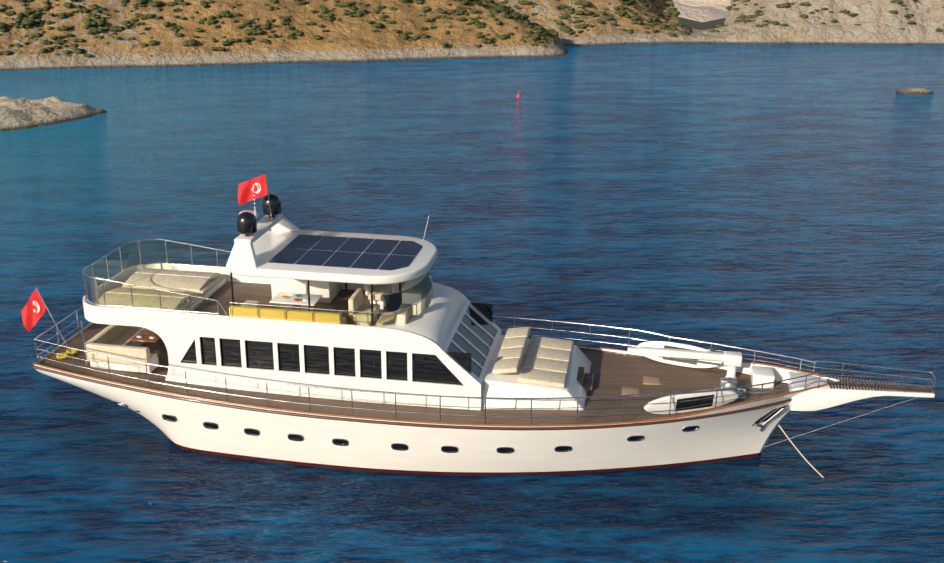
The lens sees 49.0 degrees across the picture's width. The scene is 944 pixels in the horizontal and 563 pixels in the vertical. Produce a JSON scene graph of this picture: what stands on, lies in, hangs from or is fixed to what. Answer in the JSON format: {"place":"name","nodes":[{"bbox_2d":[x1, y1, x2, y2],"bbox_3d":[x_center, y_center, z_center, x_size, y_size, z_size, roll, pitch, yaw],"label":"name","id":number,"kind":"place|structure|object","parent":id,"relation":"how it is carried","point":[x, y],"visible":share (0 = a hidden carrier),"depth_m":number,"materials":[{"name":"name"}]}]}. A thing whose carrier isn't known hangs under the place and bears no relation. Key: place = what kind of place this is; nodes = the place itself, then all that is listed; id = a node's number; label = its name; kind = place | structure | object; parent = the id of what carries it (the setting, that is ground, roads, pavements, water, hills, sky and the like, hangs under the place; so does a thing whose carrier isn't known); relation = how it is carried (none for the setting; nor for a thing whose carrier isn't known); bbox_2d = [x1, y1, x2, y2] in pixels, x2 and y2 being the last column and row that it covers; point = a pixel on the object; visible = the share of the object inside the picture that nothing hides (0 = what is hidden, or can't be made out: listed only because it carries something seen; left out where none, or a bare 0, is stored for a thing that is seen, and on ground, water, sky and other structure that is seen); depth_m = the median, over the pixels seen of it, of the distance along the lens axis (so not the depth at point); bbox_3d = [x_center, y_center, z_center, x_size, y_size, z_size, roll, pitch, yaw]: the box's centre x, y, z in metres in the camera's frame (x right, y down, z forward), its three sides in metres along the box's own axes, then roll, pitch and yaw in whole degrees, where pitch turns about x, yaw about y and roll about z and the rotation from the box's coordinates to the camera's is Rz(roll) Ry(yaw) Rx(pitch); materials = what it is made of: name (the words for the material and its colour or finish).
{"place":"outdoors","nodes":[
{"label":"outdoors","id":0,"kind":"place"},
{"bbox_2d":[35,287,67,346],"bbox_3d":[-15.137,1.321,37.338,0.985,2.315,0.040,4,20,9],"label":"ensign staff","id":1,"kind":"object","parent":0,"point":[50,315],"visible":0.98,"depth_m":37.27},
{"bbox_2d":[108,326,143,345],"bbox_3d":[-12.675,1.979,38.413,0.750,0.150,4.300,4,20,9],"label":"aft sofa seat","id":2,"kind":"object","parent":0,"point":[126,336],"visible":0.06,"depth_m":38.06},
{"bbox_2d":[93,293,183,311],"bbox_3d":[-11.618,0.744,36.098,3.000,0.120,0.920,4,29,9],"label":"cushion","id":3,"kind":"object","parent":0,"point":[175,302],"visible":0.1,"depth_m":36.05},
{"bbox_2d":[106,287,195,299],"bbox_3d":[-11.456,0.430,36.989,3.000,0.120,0.920,4,11,9],"label":"sunbed cushion","id":4,"kind":"object","parent":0,"point":[123,290],"visible":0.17,"depth_m":36.84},
{"bbox_2d":[122,274,223,294],"bbox_3d":[-11.120,0.017,38.612,3.200,0.160,1.960,4,20,9],"label":"bed base","id":5,"kind":"object","parent":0,"point":[210,284],"visible":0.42,"depth_m":37.86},
{"bbox_2d":[123,273,208,290],"bbox_3d":[-11.249,0.030,38.124,3.000,0.120,0.920,4,29,9],"label":"pad","id":6,"kind":"object","parent":5,"relation":"on","point":[172,282],"visible":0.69,"depth_m":38.03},
{"bbox_2d":[135,268,219,279],"bbox_3d":[-11.088,-0.284,39.016,3.000,0.120,0.920,4,11,9],"label":"sunbed backrest","id":7,"kind":"object","parent":5,"relation":"on","point":[210,275],"visible":0.75,"depth_m":38.87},
{"bbox_2d":[265,173,272,221],"bbox_3d":[-7.115,-2.930,36.266,0.178,1.752,0.030,4,20,9],"label":"arch flag staff","id":8,"kind":"object","parent":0,"point":[268,197],"visible":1,"depth_m":36.25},
{"bbox_2d":[228,230,436,283],"bbox_3d":[-4.661,-0.900,35.943,6.750,0.300,4.640,4,20,9],"label":"hardtop","id":9,"kind":"object","parent":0,"point":[269,245],"visible":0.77,"depth_m":34.31,"materials":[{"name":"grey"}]},
{"bbox_2d":[226,214,299,267],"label":"radar arch","id":10,"kind":"structure","parent":9,"relation":"on","point":[242,254],"depth_m":34.59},
{"bbox_2d":[237,212,256,236],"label":"satellite dome","id":11,"kind":"structure","parent":10,"relation":"on","point":[247,224],"depth_m":34.57,"materials":[{"name":"black plastic"}]},
{"bbox_2d":[239,210,257,217],"bbox_3d":[-7.804,-2.226,36.208,0.660,0.450,0.660,4,20,9],"label":"radar scanner","id":12,"kind":"object","parent":10,"relation":"on","point":[252,211],"visible":0.35,"depth_m":36.16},
{"bbox_2d":[238,174,267,204],"bbox_3d":[-7.671,-3.228,36.304,1.113,1.162,0.283,4,20,9],"label":"flag","id":13,"kind":"object","parent":10,"relation":"on","point":[245,192],"visible":1,"depth_m":36.37,"materials":[{"name":"red fabric"}]},
{"bbox_2d":[262,194,280,216],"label":"satellite dome","id":14,"kind":"structure","parent":10,"relation":"on","point":[275,202],"depth_m":36.80,"materials":[{"name":"black plastic"}]},
{"bbox_2d":[268,234,422,269],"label":"solar panels","id":15,"kind":"object","parent":9,"relation":"on","point":[320,255],"visible":1,"depth_m":35.70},
{"bbox_2d":[373,281,433,332],"bbox_3d":[-2.142,0.991,36.151,1.506,0.520,4.700,4,20,9],"label":"fly coaming","id":16,"kind":"object","parent":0,"point":[427,308],"visible":0.17,"depth_m":35.39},
{"bbox_2d":[0,44,943,562],"bbox_3d":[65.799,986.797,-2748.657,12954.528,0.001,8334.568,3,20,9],"label":"sea water","id":17,"kind":"structure","parent":0,"point":[782,200],"depth_m":57.92,"materials":[{"name":"liquid"}]},
{"bbox_2d":[0,96,106,131],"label":"islet rock","id":18,"kind":"object","parent":17,"relation":"in","point":[19,113],"visible":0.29,"depth_m":94.49,"materials":[{"name":"stone"}]},
{"bbox_2d":[35,322,839,474],"bbox_3d":[-1.319,4.506,37.240,27.427,4.460,7.440,4,20,9],"label":"hull","id":19,"kind":"object","parent":17,"relation":"on","point":[733,436],"visible":0.42,"depth_m":34.39,"materials":[{"name":"paint"}]},
{"bbox_2d":[114,401,698,453],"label":"portholes","id":20,"kind":"object","parent":19,"relation":"attached to","point":[345,442],"visible":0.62,"depth_m":33.98,"materials":[{"name":"glass"}]},
{"bbox_2d":[33,365,791,430],"bbox_3d":[-2.072,3.972,34.315,26.709,0.727,2.481,1,19,4],"label":"rub rail","id":21,"kind":"object","parent":19,"relation":"attached to","point":[393,423],"visible":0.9,"depth_m":33.64,"materials":[{"name":"brown wood"}]},
{"bbox_2d":[39,323,789,424],"bbox_3d":[-1.724,3.092,36.816,26.520,0.603,7.350,4,20,9],"label":"teak deck","id":22,"kind":"object","parent":19,"relation":"on","point":[614,373],"visible":0.23,"depth_m":35.22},
{"bbox_2d":[21,290,45,331],"bbox_3d":[-15.825,1.032,37.377,1.102,1.701,0.293,4,20,9],"label":"ensign","id":23,"kind":"object","parent":22,"relation":"on","point":[30,317],"visible":1,"depth_m":37.48,"materials":[{"name":"red"}]},
{"bbox_2d":[56,352,68,358],"bbox_3d":[-14.599,2.653,36.956,0.440,0.100,0.429,4,20,9],"label":"coiled line","id":24,"kind":"object","parent":22,"relation":"on","point":[58,356],"visible":0.83,"depth_m":36.86,"materials":[{"name":"yellow fabric"}]},
{"bbox_2d":[66,348,77,354],"bbox_3d":[-14.425,2.521,37.362,0.440,0.100,0.429,4,20,9],"label":"coiled line","id":25,"kind":"object","parent":22,"relation":"on","point":[74,351],"visible":0.69,"depth_m":37.24,"materials":[{"name":"yellow fabric"}]},
{"bbox_2d":[80,320,87,366],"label":"aft deck posts","id":26,"kind":"object","parent":22,"relation":"on","point":[83,341],"visible":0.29,"depth_m":36.15,"materials":[{"name":"silver metal"}]},
{"bbox_2d":[90,341,143,369],"bbox_3d":[-12.702,2.213,38.500,0.800,0.350,4.400,4,20,9],"label":"sofa base","id":27,"kind":"object","parent":22,"relation":"on","point":[102,365],"visible":0.1,"depth_m":36.49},
{"bbox_2d":[85,325,129,360],"bbox_3d":[-13.102,1.762,38.414,0.280,0.650,4.500,4,20,9],"label":"sofa","id":28,"kind":"object","parent":27,"relation":"on","point":[108,334],"visible":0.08,"depth_m":37.38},
{"bbox_2d":[110,357,158,372],"bbox_3d":[-11.930,2.889,36.609,1.500,0.350,0.700,4,20,9],"label":"sofa base","id":29,"kind":"object","parent":22,"relation":"on","point":[150,368],"visible":0.38,"depth_m":36.31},
{"bbox_2d":[88,343,150,365],"bbox_3d":[-12.326,2.549,36.211,2.200,0.650,0.250,4,20,9],"label":"sofa","id":30,"kind":"object","parent":29,"relation":"attached to","point":[138,353],"visible":0.92,"depth_m":36.08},
{"bbox_2d":[150,353,156,361],"bbox_3d":[-11.928,2.654,36.525,1.500,0.150,0.640,4,20,9],"label":"sofa side seat","id":31,"kind":"object","parent":29,"relation":"on","point":[153,356],"visible":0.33,"depth_m":36.46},
{"bbox_2d":[130,328,160,342],"bbox_3d":[-11.613,1.779,38.150,1.000,0.060,2.200,4,20,9],"label":"dining table","id":32,"kind":"object","parent":22,"relation":"on","point":[146,333],"visible":0.42,"depth_m":37.39,"materials":[{"name":"brown wood"}]},
{"bbox_2d":[154,339,161,348],"bbox_3d":[-11.617,2.128,38.273,0.200,0.680,0.240,4,20,9],"label":"door","id":33,"kind":"structure","parent":32,"relation":"attached to","point":[157,344],"depth_m":38.25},
{"bbox_2d":[94,306,480,409],"bbox_3d":[-6.322,2.629,34.922,13.450,2.860,0.070,4,20,9],"label":"superstructure","id":34,"kind":"object","parent":22,"relation":"on","point":[178,333],"visible":0.98,"depth_m":34.77,"materials":[{"name":"white"}]},
{"bbox_2d":[181,336,470,384],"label":"windows","id":35,"kind":"structure","parent":34,"relation":"attached to","point":[426,367],"depth_m":34.74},
{"bbox_2d":[233,281,422,335],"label":"deck slab","id":36,"kind":"structure","parent":35,"relation":"on","point":[268,283],"depth_m":39.37,"materials":[{"name":"white"}]},
{"bbox_2d":[82,264,161,322],"bbox_3d":[-12.867,0.338,37.870,1.070,0.620,4.814,4,20,9],"label":"bulwark","id":37,"kind":"object","parent":36,"relation":"on","point":[89,311],"visible":0.42,"depth_m":38.30,"materials":[{"name":"white"}]},
{"bbox_2d":[83,240,229,312],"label":"glass railing panels","id":38,"kind":"object","parent":37,"relation":"on","point":[91,291],"visible":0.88,"depth_m":35.49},
{"bbox_2d":[82,238,230,314],"bbox_3d":[-10.568,-0.284,37.233,5.548,1.017,4.666,4,20,9],"label":"railing","id":39,"kind":"object","parent":37,"relation":"on","point":[161,309],"visible":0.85,"depth_m":35.90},
{"bbox_2d":[191,281,429,334],"bbox_3d":[-7.370,0.887,37.065,11.910,0.030,4.520,4,20,9],"label":"teak deck","id":40,"kind":"object","parent":36,"relation":"on","point":[245,291],"depth_m":37.61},
{"bbox_2d":[185,298,202,312],"bbox_3d":[-11.490,0.900,36.646,3.300,0.200,2.020,4,20,9],"label":"sun bed base","id":41,"kind":"object","parent":40,"relation":"on","point":[196,304],"depth_m":36.74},
{"bbox_2d":[175,294,199,311],"bbox_3d":[-11.489,0.731,36.586,3.200,0.160,1.960,4,20,9],"label":"sun bed pad","id":42,"kind":"object","parent":41,"relation":"on","point":[184,306],"visible":0.17,"depth_m":36.37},
{"bbox_2d":[200,278,225,300],"bbox_3d":[-11.122,0.187,38.672,3.300,0.200,2.020,4,20,9],"label":"sun bed base","id":43,"kind":"object","parent":40,"relation":"on","point":[214,289],"visible":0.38,"depth_m":38.29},
{"bbox_2d":[241,300,260,306],"bbox_3d":[-7.821,1.127,35.725,0.550,0.450,1.600,4,20,9],"label":"sofa end","id":44,"kind":"object","parent":40,"relation":"on","point":[251,302],"visible":0.12,"depth_m":36.16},
{"bbox_2d":[269,292,322,305],"bbox_3d":[-6.073,0.602,35.814,1.600,0.051,1.000,4,20,9],"label":"dining table","id":45,"kind":"object","parent":40,"relation":"on","point":[291,297],"visible":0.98,"depth_m":35.70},
{"bbox_2d":[271,278,340,302],"bbox_3d":[-6.089,0.033,38.037,2.200,1.000,1.400,4,20,9],"label":"bar counter","id":46,"kind":"object","parent":40,"relation":"on","point":[329,291],"visible":0.4,"depth_m":37.39,"materials":[{"name":"white"}]},
{"bbox_2d":[230,272,400,325],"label":"roof support posts","id":47,"kind":"object","parent":40,"relation":"on","point":[308,285],"visible":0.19,"depth_m":34.36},
{"bbox_2d":[342,317,346,323],"bbox_3d":[-6.197,1.385,35.037,3.900,0.450,0.700,4,20,9],"label":"sofa seat","id":48,"kind":"object","parent":40,"relation":"on","point":[344,320],"depth_m":34.81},
{"bbox_2d":[229,305,341,323],"bbox_3d":[-6.245,1.132,34.628,3.900,0.400,0.210,4,20,9],"label":"bench sofa","id":49,"kind":"object","parent":48,"relation":"on","point":[328,317],"visible":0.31,"depth_m":34.51,"materials":[{"name":"yellow"}]},
{"bbox_2d":[354,315,376,325],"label":"seat cushion","id":50,"kind":"object","parent":40,"relation":"on","point":[364,323],"visible":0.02,"depth_m":34.88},
{"bbox_2d":[352,303,379,322],"bbox_3d":[-3.604,1.065,35.260,0.700,0.250,1.200,4,20,9],"label":"sofa","id":51,"kind":"object","parent":40,"relation":"on","point":[365,307],"visible":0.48,"depth_m":34.94,"materials":[{"name":"white"}]},
{"bbox_2d":[348,288,362,316],"bbox_3d":[-3.946,0.713,35.198,0.200,0.650,1.200,4,20,9],"label":"seat backrest","id":52,"kind":"object","parent":51,"relation":"attached to","point":[355,301],"visible":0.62,"depth_m":34.90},
{"bbox_2d":[368,284,390,300],"bbox_3d":[-3.307,0.391,37.173,0.600,0.250,1.100,4,20,9],"label":"helm seat","id":53,"kind":"object","parent":40,"relation":"on","point":[379,290],"visible":0.77,"depth_m":36.90,"materials":[{"name":"white"}]},
{"bbox_2d":[365,284,376,295],"bbox_3d":[-3.609,0.017,37.097,0.180,0.700,1.100,4,20,9],"label":"helm seat back","id":54,"kind":"object","parent":53,"relation":"attached to","point":[367,289],"visible":0.42,"depth_m":36.65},
{"bbox_2d":[370,293,389,308],"bbox_3d":[-3.310,0.669,37.272,0.500,0.360,0.900,4,20,9],"label":"seat","id":55,"kind":"object","parent":40,"relation":"on","point":[382,304],"visible":0.17,"depth_m":36.84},
{"bbox_2d":[394,305,412,324],"bbox_3d":[-2.282,1.128,34.666,0.400,0.450,1.100,4,20,9],"label":"seat","id":56,"kind":"object","parent":40,"relation":"on","point":[403,316],"visible":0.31,"depth_m":34.19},
{"bbox_2d":[230,277,432,325],"bbox_3d":[-4.566,0.363,36.371,6.397,0.475,4.662,4,20,9],"label":"railing","id":57,"kind":"object","parent":36,"relation":"on","point":[337,310],"visible":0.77,"depth_m":34.33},
{"bbox_2d":[232,274,432,324],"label":"glass railing panels","id":58,"kind":"object","parent":57,"relation":"attached to","point":[431,294],"visible":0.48,"depth_m":34.61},
{"bbox_2d":[383,272,431,311],"bbox_3d":[-2.018,0.065,35.803,1.113,0.540,4.227,4,20,9],"label":"windshield","id":59,"kind":"object","parent":57,"relation":"on","point":[418,292],"visible":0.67,"depth_m":34.51,"materials":[{"name":"clear glass"}]},
{"bbox_2d":[383,274,425,294],"bbox_3d":[-2.102,-0.195,35.726,0.955,0.027,4.082,4,20,9],"label":"windshield frame","id":60,"kind":"object","parent":59,"relation":"on","point":[407,288],"visible":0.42,"depth_m":34.48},
{"bbox_2d":[162,264,501,334],"bbox_3d":[-5.516,1.067,39.357,13.450,2.860,0.070,4,20,9],"label":"deckhouse side","id":61,"kind":"object","parent":22,"relation":"on","point":[225,272],"visible":0.02,"depth_m":39.50,"materials":[{"name":"white"}]},
{"bbox_2d":[34,306,819,398],"bbox_3d":[-1.628,2.182,36.477,26.563,0.548,7.344,4,20,9],"label":"guard rail","id":62,"kind":"object","parent":22,"relation":"on","point":[475,397],"visible":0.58,"depth_m":33.96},
{"bbox_2d":[36,315,818,416],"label":"guard rail wires","id":63,"kind":"object","parent":62,"relation":"attached to","point":[455,406],"visible":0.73,"depth_m":33.81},
{"bbox_2d":[481,335,590,409],"bbox_3d":[2.345,3.182,36.108,3.722,1.016,4.636,4,20,9],"label":"coachroof","id":64,"kind":"object","parent":22,"relation":"on","point":[508,385],"visible":0.35,"depth_m":34.29,"materials":[{"name":"white"}]},
{"bbox_2d":[443,300,501,383],"bbox_3d":[0.051,2.042,36.123,1.339,1.165,4.700,4,20,9],"label":"windscreen frame","id":65,"kind":"object","parent":64,"relation":"on","point":[488,357],"visible":0.77,"depth_m":36.17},
{"bbox_2d":[376,283,466,348],"bbox_3d":[-1.699,1.077,36.101,2.306,0.640,4.700,4,20,9],"label":"wheelhouse brow","id":66,"kind":"object","parent":65,"relation":"on","point":[436,321],"visible":0.98,"depth_m":35.21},
{"bbox_2d":[447,306,496,377],"bbox_3d":[0.045,2.049,36.127,1.179,1.016,4.500,4,20,9],"label":"windshield glass","id":67,"kind":"object","parent":65,"relation":"in","point":[465,346],"visible":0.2,"depth_m":36.21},
{"bbox_2d":[471,303,492,321],"bbox_3d":[-4.371,1.086,39.064,10.400,1.240,0.001,4,20,9],"label":"window","id":68,"kind":"structure","parent":65,"relation":"attached to","point":[486,310],"depth_m":38.17,"materials":[{"name":"black"}]},
{"bbox_2d":[492,358,520,373],"bbox_3d":[1.160,2.831,34.656,0.850,0.170,0.930,-6,18,12],"label":"sun pad cushion","id":69,"kind":"object","parent":64,"relation":"on","point":[503,366],"visible":1,"depth_m":34.44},
{"bbox_2d":[497,347,523,359],"bbox_3d":[1.322,2.518,35.544,0.850,0.170,0.930,-6,18,12],"label":"sun pad cushion","id":70,"kind":"object","parent":64,"relation":"on","point":[511,353],"visible":0.73,"depth_m":35.45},
{"bbox_2d":[501,337,527,348],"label":"sun pad cushion","id":71,"kind":"object","parent":64,"relation":"on","point":[515,342],"visible":0.69,"depth_m":36.34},
{"bbox_2d":[504,327,530,338],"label":"sun pad cushion","id":72,"kind":"object","parent":64,"relation":"on","point":[518,332],"visible":0.83,"depth_m":37.22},
{"bbox_2d":[518,368,566,387],"bbox_3d":[2.365,3.210,34.571,1.550,0.170,0.930,7,20,8],"label":"sun pad cushion","id":73,"kind":"object","parent":64,"relation":"on","point":[542,377],"visible":0.98,"depth_m":34.36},
{"bbox_2d":[522,356,568,373],"bbox_3d":[2.526,2.897,35.458,1.550,0.170,0.930,7,20,8],"label":"sun pad cushion","id":74,"kind":"object","parent":64,"relation":"on","point":[546,364],"visible":0.73,"depth_m":35.37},
{"bbox_2d":[525,346,571,362],"bbox_3d":[2.687,2.584,36.346,1.550,0.170,0.930,7,20,8],"label":"sun pad cushion","id":75,"kind":"object","parent":64,"relation":"on","point":[548,353],"visible":0.81,"depth_m":36.25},
{"bbox_2d":[529,336,573,351],"bbox_3d":[2.849,2.272,37.234,1.550,0.170,0.930,7,20,8],"label":"sun pad cushion","id":76,"kind":"object","parent":64,"relation":"on","point":[551,343],"visible":0.73,"depth_m":37.13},
{"bbox_2d":[577,367,584,384],"bbox_3d":[3.683,3.352,35.925,0.350,0.400,1.100,4,20,9],"label":"doorway","id":77,"kind":"structure","parent":22,"relation":"on","point":[580,374],"depth_m":35.73,"materials":[{"name":"brown wood"}]},
{"bbox_2d":[582,373,593,390],"bbox_3d":[4.027,3.483,35.908,0.350,0.170,1.100,4,20,9],"label":"door","id":78,"kind":"structure","parent":22,"relation":"on","point":[588,381],"depth_m":35.74,"materials":[{"name":"brown wood"}]},
{"bbox_2d":[622,387,639,395],"bbox_3d":[5.404,3.753,35.269,0.600,0.045,0.600,4,20,9],"label":"deck hatch","id":79,"kind":"object","parent":22,"relation":"on","point":[627,390],"visible":0.73,"depth_m":35.24,"materials":[{"name":"beige wood"}]},
{"bbox_2d":[643,376,660,384],"bbox_3d":[6.255,3.457,36.032,0.600,0.045,0.600,4,20,9],"label":"deck hatch","id":80,"kind":"object","parent":22,"relation":"on","point":[647,380],"visible":0.94,"depth_m":36.00,"materials":[{"name":"beige wood"}]},
{"bbox_2d":[637,341,722,367],"bbox_3d":[7.415,2.614,37.138,3.218,0.800,0.146,8,5,29],"label":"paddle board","id":81,"kind":"object","parent":22,"relation":"on","point":[665,344],"visible":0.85,"depth_m":37.10,"materials":[{"name":"white"}]},
{"bbox_2d":[644,389,737,413],"bbox_3d":[7.096,3.887,33.479,3.218,0.800,0.146,-6,36,-10],"label":"boat","id":82,"kind":"object","parent":22,"relation":"on","point":[649,407],"visible":0.79,"depth_m":33.38,"materials":[{"name":"white"}]},
{"bbox_2d":[723,377,736,391],"bbox_3d":[8.628,3.489,34.698,0.440,0.433,0.500,4,20,9],"label":"windlass","id":83,"kind":"object","parent":22,"relation":"on","point":[729,384],"visible":0.46,"depth_m":34.45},
{"bbox_2d":[736,388,745,395],"bbox_3d":[8.955,3.685,34.600,0.380,0.160,0.380,4,20,9],"label":"windlass","id":84,"kind":"object","parent":83,"relation":"attached to","point":[740,390],"visible":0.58,"depth_m":34.51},
{"bbox_2d":[725,366,736,378],"bbox_3d":[9.004,3.096,35.943,0.400,0.600,0.394,4,20,9],"label":"crane post","id":85,"kind":"object","parent":22,"relation":"on","point":[731,371],"visible":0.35,"depth_m":35.84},
{"bbox_2d":[723,351,741,366],"bbox_3d":[9.008,2.672,35.793,0.600,0.400,0.440,4,20,9],"label":"crane head","id":86,"kind":"object","parent":85,"relation":"on","point":[731,358],"visible":0.94,"depth_m":35.60},
{"bbox_2d":[639,346,724,360],"bbox_3d":[7.333,2.515,36.042,3.000,0.240,0.260,4,20,9],"label":"crane boom","id":87,"kind":"object","parent":86,"relation":"attached to","point":[682,353],"visible":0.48,"depth_m":35.94,"materials":[{"name":"white"}]},
{"bbox_2d":[628,347,638,352],"bbox_3d":[5.706,2.409,36.300,0.500,0.160,0.180,4,20,9],"label":"box","id":88,"kind":"object","parent":87,"relation":"attached to","point":[633,349],"visible":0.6,"depth_m":36.24,"materials":[{"name":"white"}]},
{"bbox_2d":[665,357,719,365],"bbox_3d":[7.676,2.764,36.068,1.905,0.196,0.080,4,20,9],"label":"crane ram","id":89,"kind":"object","parent":87,"relation":"attached to","point":[690,360],"visible":0.85,"depth_m":36.03,"materials":[{"name":"silver metal"}]},
{"bbox_2d":[715,387,746,399],"bbox_3d":[8.667,3.763,34.733,1.000,0.080,0.700,4,20,9],"label":"bollard","id":90,"kind":"object","parent":22,"relation":"on","point":[741,398],"visible":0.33,"depth_m":34.41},
{"bbox_2d":[720,377,736,388],"bbox_3d":[8.637,3.459,34.901,0.550,0.380,0.300,4,20,9],"label":"windlass","id":91,"kind":"object","parent":90,"relation":"on","point":[723,381],"visible":0.6,"depth_m":34.77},
{"bbox_2d":[746,392,775,393],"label":"anchor chain","id":92,"kind":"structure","parent":22,"relation":"on","point":[757,392],"depth_m":34.62,"materials":[{"name":"grey metal"}]},
{"bbox_2d":[750,366,774,388],"bbox_3d":[9.914,3.274,35.357,0.700,0.480,0.800,4,20,9],"label":"deck locker","id":93,"kind":"object","parent":22,"relation":"on","point":[760,375],"visible":0.9,"depth_m":35.03,"materials":[{"name":"white"}]},
{"bbox_2d":[33,363,828,426],"bbox_3d":[-1.860,3.795,34.194,27.142,0.857,2.330,1,19,4],"label":"cap rail","id":94,"kind":"object","parent":19,"relation":"on","point":[622,422],"visible":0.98,"depth_m":33.50,"materials":[{"name":"brown"}]},
{"bbox_2d":[578,347,787,383],"bbox_3d":[-1.169,2.222,39.283,26.709,0.727,2.481,5,20,15],"label":"bulwark","id":95,"kind":"object","parent":19,"relation":"attached to","point":[646,357],"visible":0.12,"depth_m":38.21,"materials":[{"name":"brown wood"}]},
{"bbox_2d":[573,344,825,377],"bbox_3d":[-0.951,2.033,39.196,27.142,0.857,2.330,5,20,14],"label":"bulwark","id":96,"kind":"object","parent":19,"relation":"on","point":[742,361],"visible":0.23,"depth_m":36.13,"materials":[{"name":"brown"}]},
{"bbox_2d":[34,311,806,424],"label":"guard rail posts","id":97,"kind":"object","parent":96,"relation":"on","point":[395,394],"visible":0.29,"depth_m":34.20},
{"bbox_2d":[754,424,762,431],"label":"anchor flukes","id":98,"kind":"object","parent":19,"relation":"attached to","point":[760,426],"visible":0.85,"depth_m":34.73,"materials":[{"name":"grey metal"}]},
{"bbox_2d":[751,405,787,426],"bbox_3d":[9.890,4.617,34.716,1.425,1.351,0.383,4,20,9],"label":"anchor pocket","id":99,"kind":"object","parent":19,"relation":"attached to","point":[767,416],"visible":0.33,"depth_m":34.63,"materials":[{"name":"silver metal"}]},
{"bbox_2d":[762,408,783,425],"bbox_3d":[10.066,4.537,34.682,0.685,0.724,0.070,2,20,6],"label":"anchor shank","id":100,"kind":"object","parent":99,"relation":"attached to","point":[770,418],"visible":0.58,"depth_m":34.65,"materials":[{"name":"grey metal"}]},
{"bbox_2d":[765,397,917,446],"bbox_3d":[12.481,4.700,34.801,4.992,2.481,0.024,4,20,9],"label":"bobstay cable","id":101,"kind":"object","parent":19,"relation":"attached to","point":[842,421],"visible":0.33,"depth_m":34.80,"materials":[{"name":"silver metal"}]},
{"bbox_2d":[787,372,934,410],"bbox_3d":[12.875,3.815,34.418,4.500,0.850,1.315,4,20,9],"label":"bowsprit","id":102,"kind":"object","parent":19,"relation":"attached to","point":[820,398],"visible":0.58,"depth_m":34.05,"materials":[{"name":"white"}]},
{"bbox_2d":[813,358,936,393],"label":"railing posts","id":103,"kind":"object","parent":102,"relation":"on","point":[877,378],"visible":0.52,"depth_m":33.83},
{"bbox_2d":[814,360,935,386],"bbox_3d":[13.259,3.081,34.089,3.668,0.272,1.173,4,20,9],"label":"railing","id":104,"kind":"object","parent":103,"relation":"attached to","point":[876,373],"visible":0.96,"depth_m":33.86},
{"bbox_2d":[826,375,932,392],"bbox_3d":[13.421,3.434,34.184,3.300,0.031,0.999,4,20,9],"label":"bowsprit grating","id":105,"kind":"object","parent":102,"relation":"on","point":[900,388],"visible":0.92,"depth_m":34.10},
{"bbox_2d":[778,425,823,477],"bbox_3d":[11.062,5.750,34.515,1.899,1.697,0.044,12,22,30],"label":"anchor chain","id":106,"kind":"object","parent":17,"relation":"in","point":[800,453],"visible":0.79,"depth_m":34.56,"materials":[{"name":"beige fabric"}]},
{"bbox_2d":[895,88,932,94],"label":"awash rock","id":107,"kind":"object","parent":17,"relation":"in","point":[917,91],"visible":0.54,"depth_m":108.67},
{"bbox_2d":[0,0,943,70],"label":"hillside terrain","id":108,"kind":"structure","parent":0,"point":[354,39],"depth_m":137.23,"materials":[{"name":"stone"}]},
{"bbox_2d":[0,0,943,57],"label":"shrubs","id":109,"kind":"object","parent":108,"relation":"on","point":[540,33],"visible":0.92,"depth_m":137.60,"materials":[{"name":"green plant"}]},
{"bbox_2d":[673,0,730,21],"bbox_3d":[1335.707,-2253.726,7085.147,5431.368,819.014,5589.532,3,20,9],"label":"beach","id":110,"kind":"structure","parent":0,"point":[702,10],"depth_m":5033.73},
{"bbox_2d":[678,17,725,29],"label":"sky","id":111,"kind":"structure","parent":0,"point":[693,24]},
{"label":"teak flybridge floor","id":112,"kind":"object","parent":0,"visible":0},
{"bbox_2d":[376,312,399,329],"bbox_3d":[-2.679,1.456,34.853,0.900,0.500,1.100,4,20,9],"label":"seat","id":113,"kind":"object","parent":112,"relation":"on","point":[388,317],"visible":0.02,"depth_m":34.62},
{"bbox_2d":[402,275,431,314],"bbox_3d":[-1.960,0.472,36.904,0.750,1.000,1.600,4,20,9],"label":"windshield","id":114,"kind":"object","parent":112,"relation":"on","point":[410,283],"visible":0.19,"depth_m":36.34,"materials":[{"name":"white"}]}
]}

